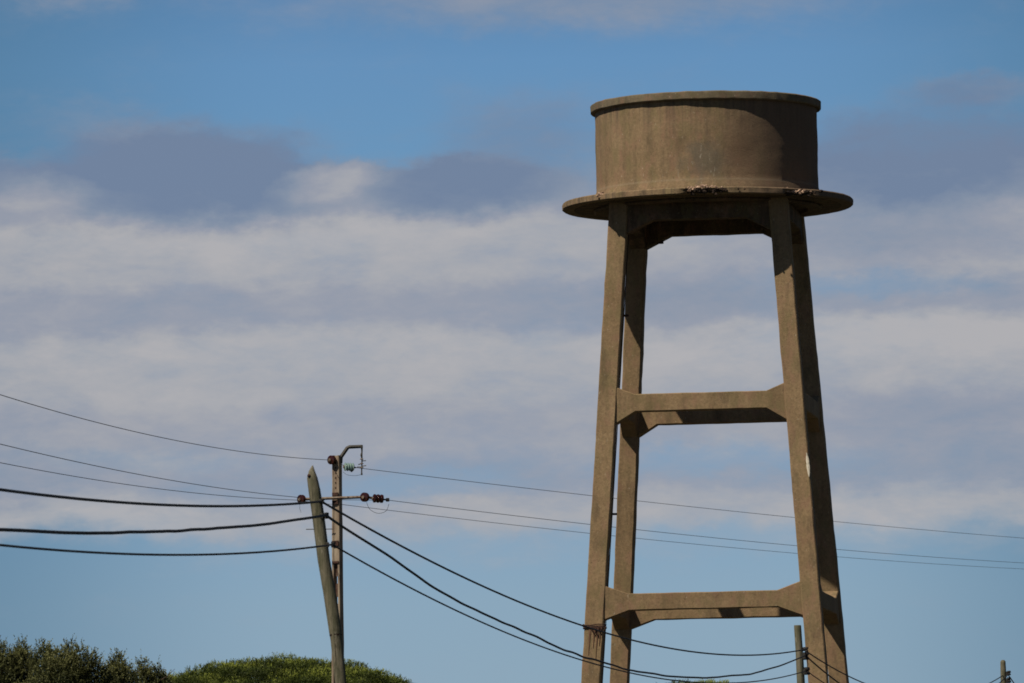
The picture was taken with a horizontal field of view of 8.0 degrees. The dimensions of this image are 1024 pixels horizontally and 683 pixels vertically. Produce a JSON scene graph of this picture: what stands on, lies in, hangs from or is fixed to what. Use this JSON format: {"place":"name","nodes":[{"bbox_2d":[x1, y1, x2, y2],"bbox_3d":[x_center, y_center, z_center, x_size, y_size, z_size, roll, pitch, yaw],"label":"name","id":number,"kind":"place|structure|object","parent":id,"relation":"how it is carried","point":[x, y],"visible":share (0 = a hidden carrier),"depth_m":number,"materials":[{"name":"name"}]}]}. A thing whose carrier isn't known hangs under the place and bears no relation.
{"place":"outdoors","nodes":[
{"label":"outdoors","id":0,"kind":"place"},
{"bbox_2d":[0,0,1023,682],"label":"sky","id":1,"kind":"structure","parent":0,"point":[311,229],"materials":[{"name":"blue"}]},
{"label":"ground","id":2,"kind":"structure","parent":0,"visible":0},
{"bbox_2d":[0,635,40,682],"bbox_3d":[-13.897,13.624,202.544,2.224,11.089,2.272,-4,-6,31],"label":"evergreen tree","id":3,"kind":"object","parent":2,"relation":"on","point":[15,663],"visible":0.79,"depth_m":202.52,"materials":[{"name":"green plant"}]},
{"bbox_2d":[10,633,119,682],"bbox_3d":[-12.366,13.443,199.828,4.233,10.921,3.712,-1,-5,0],"label":"evergreen tree","id":4,"kind":"object","parent":2,"relation":"on","point":[68,665],"visible":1,"depth_m":199.74,"materials":[{"name":"green plant"}]},
{"bbox_2d":[104,648,140,682],"bbox_3d":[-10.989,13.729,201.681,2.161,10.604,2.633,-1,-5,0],"label":"evergreen tree","id":5,"kind":"object","parent":2,"relation":"on","point":[124,672],"visible":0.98,"depth_m":201.60,"materials":[{"name":"green plant"}]},
{"bbox_2d":[132,655,174,682],"bbox_3d":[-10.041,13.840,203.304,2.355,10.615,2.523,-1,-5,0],"label":"evergreen tree","id":6,"kind":"object","parent":2,"relation":"on","point":[146,674],"visible":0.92,"depth_m":203.94,"materials":[{"name":"green plant"}]},
{"bbox_2d":[163,652,411,682],"bbox_3d":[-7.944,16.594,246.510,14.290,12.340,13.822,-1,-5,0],"label":"stone pine","id":7,"kind":"object","parent":2,"relation":"on","point":[277,669],"visible":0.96,"depth_m":244.31,"materials":[{"name":"green plant"}]},
{"bbox_2d":[299,465,346,682],"bbox_3d":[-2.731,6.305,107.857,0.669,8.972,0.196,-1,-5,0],"label":"wooden pole","id":8,"kind":"object","parent":2,"relation":"on","point":[329,591],"visible":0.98,"depth_m":108.02,"materials":[{"name":"grey wood"}]},
{"bbox_2d":[0,488,1002,682],"bbox_3d":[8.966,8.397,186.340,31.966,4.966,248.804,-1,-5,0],"label":"telephone cable","id":9,"kind":"object","parent":8,"relation":"hanging from","point":[184,505],"visible":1,"depth_m":111.34,"materials":[{"name":"black rubber"}]},
{"bbox_2d":[0,544,1007,682],"bbox_3d":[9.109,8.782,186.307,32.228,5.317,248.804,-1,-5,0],"label":"telephone cable","id":10,"kind":"object","parent":8,"relation":"hanging from","point":[97,552],"visible":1,"depth_m":106.69,"materials":[{"name":"black rubber"}]},
{"bbox_2d":[0,514,1013,682],"bbox_3d":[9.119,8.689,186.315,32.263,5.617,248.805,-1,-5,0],"label":"telephone cable","id":11,"kind":"object","parent":8,"relation":"hanging from","point":[218,528],"visible":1,"depth_m":109.58,"materials":[{"name":"black rubber"}]},
{"bbox_2d":[297,445,388,682],"bbox_3d":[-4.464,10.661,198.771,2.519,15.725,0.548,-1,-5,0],"label":"concrete pole","id":12,"kind":"object","parent":2,"relation":"on","point":[336,462],"visible":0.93,"depth_m":199.19,"materials":[{"name":"concrete"}]},
{"bbox_2d":[0,462,1016,568],"bbox_3d":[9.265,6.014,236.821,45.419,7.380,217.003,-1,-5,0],"label":"power line","id":13,"kind":"object","parent":12,"relation":"hanging from","point":[439,516],"visible":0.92,"depth_m":206.66,"materials":[{"name":"metal"}]},
{"bbox_2d":[0,394,1017,537],"bbox_3d":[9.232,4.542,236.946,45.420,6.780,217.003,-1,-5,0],"label":"power line","id":14,"kind":"object","parent":12,"relation":"hanging from","point":[437,477],"visible":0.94,"depth_m":204.68,"materials":[{"name":"metal"}]},
{"bbox_2d":[0,444,1018,562],"bbox_3d":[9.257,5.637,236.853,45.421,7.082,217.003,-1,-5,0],"label":"power line","id":15,"kind":"object","parent":12,"relation":"hanging from","point":[448,507],"visible":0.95,"depth_m":205.45,"materials":[{"name":"metal"}]},
{"bbox_2d":[657,679,728,682],"bbox_3d":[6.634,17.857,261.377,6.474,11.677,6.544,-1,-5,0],"label":"stone pine","id":16,"kind":"object","parent":2,"relation":"on","point":[711,681],"visible":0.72,"depth_m":261.44,"materials":[{"name":"green plant"}]},
{"bbox_2d":[562,90,852,682],"bbox_3d":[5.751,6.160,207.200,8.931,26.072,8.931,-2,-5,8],"label":"water tower","id":17,"kind":"structure","parent":2,"relation":"on","point":[699,163],"depth_m":205.41,"materials":[{"name":"concrete"}]},
{"bbox_2d":[794,625,809,682],"bbox_3d":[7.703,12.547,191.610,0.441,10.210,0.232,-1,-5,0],"label":"wooden pole","id":18,"kind":"object","parent":2,"relation":"on","point":[800,667],"visible":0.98,"depth_m":191.90,"materials":[{"name":"brown wood"}]},
{"bbox_2d":[1000,660,1010,682],"bbox_3d":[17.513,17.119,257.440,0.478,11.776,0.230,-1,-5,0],"label":"wooden pole","id":19,"kind":"object","parent":2,"relation":"on","point":[1003,672],"visible":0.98,"depth_m":257.83,"materials":[{"name":"brown wood"}]}
]}

